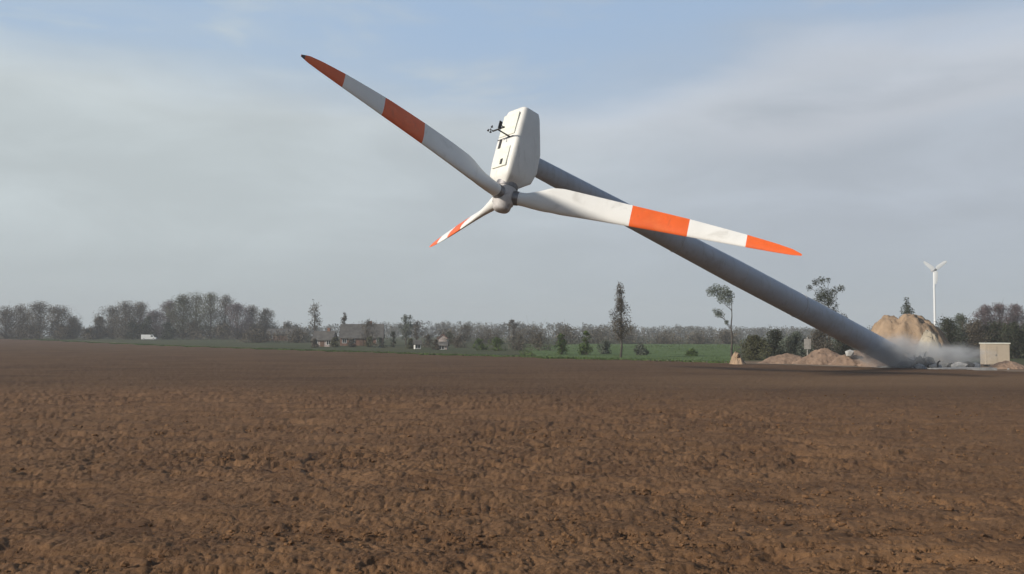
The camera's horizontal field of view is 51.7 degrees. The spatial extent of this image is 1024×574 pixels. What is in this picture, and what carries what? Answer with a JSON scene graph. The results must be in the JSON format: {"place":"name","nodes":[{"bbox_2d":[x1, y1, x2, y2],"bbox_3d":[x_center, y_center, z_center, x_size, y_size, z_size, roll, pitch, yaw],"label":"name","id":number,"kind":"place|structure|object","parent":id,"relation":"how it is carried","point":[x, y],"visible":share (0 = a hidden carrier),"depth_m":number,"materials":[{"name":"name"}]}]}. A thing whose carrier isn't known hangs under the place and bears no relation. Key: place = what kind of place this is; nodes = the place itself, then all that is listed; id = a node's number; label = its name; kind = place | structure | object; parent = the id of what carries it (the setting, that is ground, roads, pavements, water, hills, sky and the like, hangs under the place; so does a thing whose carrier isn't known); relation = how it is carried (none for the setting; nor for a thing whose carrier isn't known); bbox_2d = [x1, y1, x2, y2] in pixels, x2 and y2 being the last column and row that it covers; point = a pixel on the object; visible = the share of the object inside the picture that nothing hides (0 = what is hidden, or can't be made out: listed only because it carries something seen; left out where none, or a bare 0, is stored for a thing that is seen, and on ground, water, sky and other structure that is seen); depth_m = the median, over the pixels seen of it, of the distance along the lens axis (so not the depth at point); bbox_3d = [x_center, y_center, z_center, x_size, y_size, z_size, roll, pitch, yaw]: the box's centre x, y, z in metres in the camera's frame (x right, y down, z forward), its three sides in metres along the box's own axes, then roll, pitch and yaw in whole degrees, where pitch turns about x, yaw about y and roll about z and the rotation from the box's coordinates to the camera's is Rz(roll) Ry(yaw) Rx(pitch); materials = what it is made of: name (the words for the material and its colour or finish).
{"place":"outdoors","nodes":[
{"label":"outdoors","id":0,"kind":"place"},
{"bbox_2d":[0,339,1023,573],"bbox_3d":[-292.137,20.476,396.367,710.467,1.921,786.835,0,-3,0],"label":"ploughed field","id":1,"kind":"structure","parent":0,"point":[69,380],"depth_m":24.54,"materials":[{"name":"soil"}]},
{"bbox_2d":[0,0,1023,335],"label":"sky","id":2,"kind":"structure","parent":0,"point":[152,152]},
{"bbox_2d":[9,336,1023,370],"bbox_3d":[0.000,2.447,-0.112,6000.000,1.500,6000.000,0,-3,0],"label":"ground","id":3,"kind":"structure","parent":0,"point":[399,346],"depth_m":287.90,"materials":[{"name":"green plant"}]},
{"bbox_2d":[0,306,31,339],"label":"bare tree","id":4,"kind":"object","parent":3,"relation":"on","point":[5,325],"visible":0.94,"depth_m":433.89,"materials":[{"name":"grey plant"}]},
{"bbox_2d":[1,303,38,338],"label":"bare tree","id":5,"kind":"object","parent":3,"relation":"on","point":[20,309],"visible":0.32,"depth_m":470.56,"materials":[{"name":"grey plant"}]},
{"bbox_2d":[14,324,46,339],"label":"thicket","id":6,"kind":"object","parent":3,"relation":"on","point":[32,330],"visible":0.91,"depth_m":431.32,"materials":[{"name":"grey plant"}]},
{"bbox_2d":[17,300,53,338],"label":"bare tree","id":7,"kind":"object","parent":3,"relation":"on","point":[39,309],"visible":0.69,"depth_m":457.34,"materials":[{"name":"grey plant"}]},
{"bbox_2d":[37,304,82,337],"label":"bare tree","id":8,"kind":"object","parent":3,"relation":"on","point":[56,316],"visible":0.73,"depth_m":444.59,"materials":[{"name":"grey plant"}]},
{"bbox_2d":[48,323,74,339],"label":"thicket","id":9,"kind":"object","parent":3,"relation":"on","point":[61,330],"visible":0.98,"depth_m":431.85,"materials":[{"name":"grey plant"}]},
{"bbox_2d":[66,317,86,338],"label":"bare tree","id":10,"kind":"object","parent":3,"relation":"on","point":[77,329],"visible":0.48,"depth_m":481.46,"materials":[{"name":"grey plant"}]},
{"bbox_2d":[79,327,98,339],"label":"thicket","id":11,"kind":"object","parent":3,"relation":"on","point":[87,334],"visible":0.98,"depth_m":431.83,"materials":[{"name":"grey plant"}]},
{"bbox_2d":[91,316,107,338],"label":"bare tree","id":12,"kind":"object","parent":3,"relation":"on","point":[97,329],"visible":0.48,"depth_m":468.58,"materials":[{"name":"grey plant"}]},
{"bbox_2d":[91,305,131,338],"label":"bare tree","id":13,"kind":"object","parent":3,"relation":"on","point":[112,311],"visible":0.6,"depth_m":455.78,"materials":[{"name":"grey plant"}]},
{"bbox_2d":[107,300,155,339],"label":"bare tree","id":14,"kind":"object","parent":3,"relation":"on","point":[126,320],"visible":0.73,"depth_m":442.74,"materials":[{"name":"grey plant"}]},
{"bbox_2d":[124,320,141,339],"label":"thicket","id":15,"kind":"object","parent":3,"relation":"on","point":[135,327],"visible":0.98,"depth_m":432.33,"materials":[{"name":"grey plant"}]},
{"bbox_2d":[126,301,154,338],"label":"bare tree","id":16,"kind":"object","parent":3,"relation":"on","point":[139,306],"visible":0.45,"depth_m":480.07,"materials":[{"name":"grey plant"}]},
{"bbox_2d":[137,315,153,339],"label":"thicket","id":17,"kind":"object","parent":3,"relation":"on","point":[146,324],"visible":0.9,"depth_m":432.26,"materials":[{"name":"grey plant"}]},
{"bbox_2d":[136,309,172,338],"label":"bare tree","id":18,"kind":"object","parent":3,"relation":"on","point":[153,315],"visible":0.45,"depth_m":466.79,"materials":[{"name":"grey plant"}]},
{"bbox_2d":[160,322,176,339],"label":"thicket","id":19,"kind":"object","parent":3,"relation":"on","point":[168,326],"visible":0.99,"depth_m":431.59,"materials":[{"name":"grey plant"}]},
{"bbox_2d":[152,299,189,338],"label":"bare tree","id":20,"kind":"object","parent":3,"relation":"on","point":[166,304],"visible":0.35,"depth_m":454.15,"materials":[{"name":"grey plant"}]},
{"bbox_2d":[157,294,203,338],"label":"bare tree","id":21,"kind":"object","parent":3,"relation":"on","point":[181,302],"visible":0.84,"depth_m":441.02,"materials":[{"name":"grey plant"}]},
{"bbox_2d":[177,291,216,337],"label":"bare tree","id":22,"kind":"object","parent":3,"relation":"on","point":[195,303],"visible":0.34,"depth_m":478.64,"materials":[{"name":"grey plant"}]},
{"bbox_2d":[186,291,230,338],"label":"bare tree","id":23,"kind":"object","parent":3,"relation":"on","point":[209,302],"visible":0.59,"depth_m":464.82,"materials":[{"name":"grey plant"}]},
{"bbox_2d":[206,322,234,339],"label":"thicket","id":24,"kind":"object","parent":3,"relation":"on","point":[222,329],"visible":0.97,"depth_m":431.02,"materials":[{"name":"grey plant"}]},
{"bbox_2d":[207,294,244,338],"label":"bare tree","id":25,"kind":"object","parent":3,"relation":"on","point":[226,300],"visible":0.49,"depth_m":451.81,"materials":[{"name":"grey plant"}]},
{"bbox_2d":[222,302,259,339],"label":"bare tree","id":26,"kind":"object","parent":3,"relation":"on","point":[235,310],"visible":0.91,"depth_m":438.68,"materials":[{"name":"grey plant"}]},
{"bbox_2d":[233,304,263,337],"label":"bare tree","id":27,"kind":"object","parent":3,"relation":"on","point":[254,309],"visible":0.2,"depth_m":475.50,"materials":[{"name":"grey plant"}]},
{"bbox_2d":[242,323,265,339],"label":"thicket","id":28,"kind":"object","parent":3,"relation":"on","point":[256,326],"visible":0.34,"depth_m":432.34,"materials":[{"name":"grey plant"}]},
{"bbox_2d":[233,323,282,342],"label":"hedgerow tree","id":29,"kind":"object","parent":3,"relation":"on","point":[259,337],"visible":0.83,"depth_m":343.53,"materials":[{"name":"grey plant"}]},
{"bbox_2d":[251,308,278,333],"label":"bare tree","id":30,"kind":"object","parent":3,"relation":"on","point":[266,323],"visible":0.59,"depth_m":462.94,"materials":[{"name":"grey plant"}]},
{"bbox_2d":[265,329,296,340],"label":"long shed","id":31,"kind":"structure","parent":3,"relation":"on","point":[285,331],"depth_m":390.31,"materials":[{"name":"metal"}]},
{"bbox_2d":[269,327,312,342],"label":"hedgerow tree","id":32,"kind":"object","parent":3,"relation":"on","point":[300,337],"visible":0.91,"depth_m":342.95,"materials":[{"name":"grey plant"}]},
{"bbox_2d":[307,299,322,330],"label":"tall tree","id":33,"kind":"object","parent":3,"relation":"on","point":[315,316],"visible":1,"depth_m":329.55,"materials":[{"name":"grey plant"}]},
{"bbox_2d":[311,328,337,346],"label":"pink house","id":34,"kind":"structure","parent":3,"relation":"on","point":[323,338],"depth_m":267.78,"materials":[{"name":"tile"}]},
{"bbox_2d":[329,337,339,346],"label":"bush","id":35,"kind":"object","parent":3,"relation":"on","point":[334,342],"visible":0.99,"depth_m":257.33,"materials":[{"name":"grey plant"}]},
{"bbox_2d":[339,321,384,345],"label":"brick house","id":36,"kind":"structure","parent":3,"relation":"on","point":[350,331],"depth_m":286.74,"materials":[{"name":"tile"}]},
{"bbox_2d":[363,336,373,346],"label":"bush","id":37,"kind":"object","parent":3,"relation":"on","point":[369,343],"visible":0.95,"depth_m":261.33,"materials":[{"name":"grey plant"}]},
{"bbox_2d":[358,318,380,341],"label":"bare tree","id":38,"kind":"object","parent":3,"relation":"on","point":[367,322],"visible":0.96,"depth_m":267.37,"materials":[{"name":"grey plant"}]},
{"bbox_2d":[372,337,387,347],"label":"bush","id":39,"kind":"object","parent":3,"relation":"on","point":[380,342],"visible":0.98,"depth_m":249.58,"materials":[{"name":"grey plant"}]},
{"bbox_2d":[397,314,414,345],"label":"bare tree","id":40,"kind":"object","parent":3,"relation":"on","point":[406,329],"visible":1,"depth_m":289.80,"materials":[{"name":"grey plant"}]},
{"bbox_2d":[412,340,421,348],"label":"garden shed","id":41,"kind":"structure","parent":3,"relation":"on","point":[417,344],"depth_m":230.78,"materials":[{"name":"tile"}]},
{"bbox_2d":[411,320,423,339],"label":"bare tree","id":42,"kind":"object","parent":3,"relation":"on","point":[416,336],"visible":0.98,"depth_m":299.42,"materials":[{"name":"grey plant"}]},
{"bbox_2d":[422,334,432,347],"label":"bush","id":43,"kind":"object","parent":3,"relation":"on","point":[429,341],"visible":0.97,"depth_m":254.32,"materials":[{"name":"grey plant"}]},
{"bbox_2d":[437,342,449,349],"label":"garden shed","id":44,"kind":"structure","parent":3,"relation":"on","point":[443,345],"depth_m":224.78,"materials":[{"name":"wood"}]},
{"bbox_2d":[420,328,474,342],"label":"hedgerow tree","id":45,"kind":"object","parent":3,"relation":"on","point":[453,335],"visible":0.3,"depth_m":344.29,"materials":[{"name":"grey plant"}]},
{"bbox_2d":[442,331,454,344],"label":"bush","id":46,"kind":"object","parent":3,"relation":"on","point":[449,336],"visible":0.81,"depth_m":299.50,"materials":[{"name":"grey plant"}]},
{"bbox_2d":[452,334,466,347],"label":"bush","id":47,"kind":"object","parent":3,"relation":"on","point":[457,343],"visible":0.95,"depth_m":249.27,"materials":[{"name":"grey plant"}]},
{"bbox_2d":[457,325,473,343],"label":"bare tree","id":48,"kind":"object","parent":3,"relation":"on","point":[466,336],"visible":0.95,"depth_m":329.35,"materials":[{"name":"grey plant"}]},
{"bbox_2d":[472,337,488,349],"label":"bush","id":49,"kind":"object","parent":3,"relation":"on","point":[478,341],"visible":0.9,"depth_m":214.36,"materials":[{"name":"green plant"}]},
{"bbox_2d":[468,326,515,343],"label":"hedgerow tree","id":50,"kind":"object","parent":3,"relation":"on","point":[488,336],"visible":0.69,"depth_m":343.67,"materials":[{"name":"grey plant"}]},
{"bbox_2d":[486,337,507,350],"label":"bush","id":51,"kind":"object","parent":3,"relation":"on","point":[497,341],"visible":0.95,"depth_m":209.40,"materials":[{"name":"green plant"}]},
{"bbox_2d":[507,319,520,344],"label":"bare tree","id":52,"kind":"object","parent":3,"relation":"on","point":[511,323],"visible":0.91,"depth_m":299.57,"materials":[{"name":"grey plant"}]},
{"bbox_2d":[66,320,970,338],"bbox_3d":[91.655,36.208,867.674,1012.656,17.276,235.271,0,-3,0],"label":"wood","id":53,"kind":"object","parent":3,"relation":"on","point":[760,332],"visible":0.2,"depth_m":808.46,"materials":[{"name":"green plant"}]},
{"bbox_2d":[507,332,529,349],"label":"bush","id":54,"kind":"object","parent":3,"relation":"on","point":[519,345],"visible":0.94,"depth_m":214.59,"materials":[{"name":"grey plant"}]},
{"bbox_2d":[503,315,556,343],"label":"hedgerow tree","id":55,"kind":"object","parent":3,"relation":"on","point":[529,333],"visible":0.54,"depth_m":344.44,"materials":[{"name":"grey plant"}]},
{"bbox_2d":[529,332,550,350],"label":"bush","id":56,"kind":"object","parent":3,"relation":"on","point":[539,343],"visible":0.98,"depth_m":209.45,"materials":[{"name":"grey plant"}]},
{"bbox_2d":[545,319,588,343],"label":"hedgerow tree","id":57,"kind":"object","parent":3,"relation":"on","point":[566,330],"visible":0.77,"depth_m":343.62,"materials":[{"name":"grey plant"}]},
{"bbox_2d":[577,331,593,354],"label":"bush","id":58,"kind":"object","parent":3,"relation":"on","point":[586,348],"visible":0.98,"depth_m":167.69,"materials":[{"name":"green plant"}]},
{"bbox_2d":[570,325,620,343],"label":"hedgerow tree","id":59,"kind":"object","parent":3,"relation":"on","point":[597,335],"visible":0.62,"depth_m":343.61,"materials":[{"name":"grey plant"}]},
{"bbox_2d":[301,54,908,367],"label":"wind turbine","id":60,"kind":"object","parent":3,"relation":"on","point":[518,162],"visible":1,"depth_m":72.40,"materials":[{"name":"grey paint"}]},
{"bbox_2d":[599,327,654,343],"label":"hedgerow tree","id":61,"kind":"object","parent":3,"relation":"on","point":[630,337],"visible":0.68,"depth_m":342.32,"materials":[{"name":"grey plant"}]},
{"bbox_2d":[639,330,688,343],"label":"hedgerow tree","id":62,"kind":"object","parent":3,"relation":"on","point":[658,340],"visible":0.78,"depth_m":343.26,"materials":[{"name":"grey plant"}]},
{"bbox_2d":[677,329,722,343],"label":"hedgerow tree","id":63,"kind":"object","parent":3,"relation":"on","point":[698,338],"visible":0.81,"depth_m":343.55,"materials":[{"name":"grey plant"}]},
{"bbox_2d":[709,327,742,343],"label":"hedgerow tree","id":64,"kind":"object","parent":3,"relation":"on","point":[726,337],"visible":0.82,"depth_m":343.40,"materials":[{"name":"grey plant"}]},
{"bbox_2d":[729,351,745,363],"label":"sand heap","id":65,"kind":"object","parent":3,"relation":"on","point":[736,360],"visible":0.67,"depth_m":107.05,"materials":[{"name":"beige sand"}]},
{"bbox_2d":[738,334,772,359],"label":"bush","id":66,"kind":"object","parent":3,"relation":"on","point":[754,346],"visible":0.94,"depth_m":137.28,"materials":[{"name":"green plant"}]},
{"bbox_2d":[761,324,789,357],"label":"bush","id":67,"kind":"object","parent":3,"relation":"on","point":[775,341],"visible":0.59,"depth_m":144.23,"materials":[{"name":"green plant"}]},
{"bbox_2d":[758,353,802,363],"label":"earth heap","id":68,"kind":"object","parent":3,"relation":"on","point":[787,358],"visible":0.63,"depth_m":119.60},
{"bbox_2d":[776,330,813,356],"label":"bush","id":69,"kind":"object","parent":3,"relation":"on","point":[792,340],"visible":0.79,"depth_m":139.39,"materials":[{"name":"green plant"}]},
{"bbox_2d":[804,337,810,354],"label":"site sign","id":70,"kind":"object","parent":3,"relation":"on","point":[807,343],"visible":0.78,"depth_m":121.73,"materials":[{"name":"grey metal"}]},
{"bbox_2d":[792,348,839,364],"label":"earth heap","id":71,"kind":"object","parent":3,"relation":"on","point":[823,356],"visible":0.61,"depth_m":116.47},
{"bbox_2d":[799,328,839,355],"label":"bush","id":72,"kind":"object","parent":3,"relation":"on","point":[820,342],"visible":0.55,"depth_m":149.25,"materials":[{"name":"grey plant"}]},
{"bbox_2d":[806,276,847,348],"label":"ragged tree","id":73,"kind":"object","parent":3,"relation":"on","point":[829,297],"visible":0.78,"depth_m":164.55,"materials":[{"name":"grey plant"}]},
{"bbox_2d":[827,337,855,354],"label":"bush","id":74,"kind":"object","parent":3,"relation":"on","point":[844,347],"visible":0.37,"depth_m":154.17,"materials":[{"name":"green plant"}]},
{"bbox_2d":[828,350,871,365],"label":"earth heap","id":75,"kind":"object","parent":3,"relation":"on","point":[857,357],"visible":0.54,"depth_m":112.44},
{"bbox_2d":[856,358,886,366],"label":"earth heap","id":76,"kind":"object","parent":3,"relation":"on","point":[872,362],"visible":0.39,"depth_m":106.94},
{"bbox_2d":[900,297,914,315],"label":"tree","id":77,"kind":"object","parent":3,"relation":"on","point":[907,309],"visible":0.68,"depth_m":149.92,"materials":[{"name":"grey plant"}]},
{"bbox_2d":[888,351,934,367],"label":"tower foundation","id":78,"kind":"object","parent":3,"relation":"on","point":[920,360],"visible":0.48,"depth_m":99.90,"materials":[{"name":"concrete"}]},
{"bbox_2d":[871,313,956,363],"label":"sand heap","id":79,"kind":"object","parent":3,"relation":"on","point":[906,331],"visible":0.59,"depth_m":115.23,"materials":[{"name":"beige sand"}]},
{"bbox_2d":[913,329,946,362],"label":"sand heap","id":80,"kind":"object","parent":3,"relation":"on","point":[929,343],"visible":0.67,"depth_m":107.72,"materials":[{"name":"beige sand"}]},
{"bbox_2d":[923,261,946,325],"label":"wind turbine","id":81,"kind":"object","parent":3,"relation":"on","point":[934,271],"visible":0.92,"depth_m":898.36,"materials":[{"name":"metal"}]},
{"bbox_2d":[934,316,968,357],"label":"bush","id":82,"kind":"object","parent":3,"relation":"on","point":[947,326],"visible":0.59,"depth_m":149.16,"materials":[{"name":"green plant"}]},
{"bbox_2d":[951,362,967,366],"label":"concrete chunk","id":83,"kind":"object","parent":3,"relation":"on","point":[958,364],"visible":0.48,"depth_m":98.94,"materials":[{"name":"grey concrete"}]},
{"bbox_2d":[927,367,996,369],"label":"concrete slab","id":84,"kind":"structure","parent":3,"relation":"on","point":[975,368],"depth_m":95.56,"materials":[{"name":"grey concrete"}]},
{"bbox_2d":[951,313,973,356],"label":"bush","id":85,"kind":"object","parent":3,"relation":"on","point":[960,320],"visible":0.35,"depth_m":159.43,"materials":[{"name":"green plant"}]},
{"bbox_2d":[956,318,997,357],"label":"bush","id":86,"kind":"object","parent":3,"relation":"on","point":[974,330],"visible":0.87,"depth_m":149.28,"materials":[{"name":"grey plant"}]},
{"bbox_2d":[971,304,1000,349],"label":"bare tree","id":87,"kind":"object","parent":3,"relation":"on","point":[984,319],"visible":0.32,"depth_m":214.47,"materials":[{"name":"grey plant"}]},
{"bbox_2d":[970,320,1011,357],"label":"bush","id":88,"kind":"object","parent":3,"relation":"on","point":[994,325],"visible":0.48,"depth_m":149.55,"materials":[{"name":"green plant"}]},
{"bbox_2d":[979,343,1010,366],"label":"site hut","id":89,"kind":"object","parent":3,"relation":"on","point":[992,353],"visible":0.81,"depth_m":106.86,"materials":[{"name":"concrete"}]},
{"bbox_2d":[988,346,996,363],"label":"door","id":90,"kind":"structure","parent":89,"relation":"in","point":[992,350],"depth_m":106.87,"materials":[{"name":"metal"}]},
{"bbox_2d":[988,301,1020,344],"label":"bare tree","id":91,"kind":"object","parent":3,"relation":"on","point":[998,309],"visible":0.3,"depth_m":214.40,"materials":[{"name":"grey plant"}]},
{"bbox_2d":[986,361,1023,368],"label":"earth heap","id":92,"kind":"object","parent":3,"relation":"on","point":[1007,365],"visible":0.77,"depth_m":100.58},
{"bbox_2d":[992,318,1023,358],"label":"bush","id":93,"kind":"object","parent":3,"relation":"on","point":[1014,331],"visible":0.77,"depth_m":145.52,"materials":[{"name":"green plant"}]},
{"bbox_2d":[1001,303,1023,335],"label":"bare tree","id":94,"kind":"object","parent":3,"relation":"on","point":[1014,311],"visible":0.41,"depth_m":214.34,"materials":[{"name":"grey plant"}]},
{"bbox_2d":[87,341,1008,370],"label":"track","id":95,"kind":"structure","parent":0,"point":[726,362],"depth_m":112.85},
{"bbox_2d":[525,344,733,360],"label":"meadow","id":96,"kind":"structure","parent":0,"point":[669,353],"depth_m":186.92,"materials":[{"name":"green plant"}]},
{"bbox_2d":[555,333,569,354],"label":"bush","id":97,"kind":"object","parent":96,"relation":"on","point":[562,349],"visible":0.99,"depth_m":169.49,"materials":[{"name":"green plant"}]},
{"bbox_2d":[596,339,611,353],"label":"bush","id":98,"kind":"object","parent":96,"relation":"on","point":[605,345],"visible":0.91,"depth_m":174.56,"materials":[{"name":"green plant"}]},
{"bbox_2d":[606,282,636,356],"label":"slender tree","id":99,"kind":"object","parent":96,"relation":"on","point":[621,326],"visible":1,"depth_m":149.70,"materials":[{"name":"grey plant"}]},
{"bbox_2d":[634,343,651,354],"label":"bush","id":100,"kind":"object","parent":96,"relation":"on","point":[639,349],"visible":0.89,"depth_m":164.54,"materials":[{"name":"green plant"}]},
{"bbox_2d":[685,348,698,355],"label":"bush","id":101,"kind":"object","parent":96,"relation":"on","point":[691,352],"visible":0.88,"depth_m":159.35,"materials":[{"name":"green plant"}]},
{"bbox_2d":[705,283,734,356],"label":"ragged tree","id":102,"kind":"object","parent":96,"relation":"on","point":[725,298],"visible":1,"depth_m":149.60,"materials":[{"name":"grey plant"}]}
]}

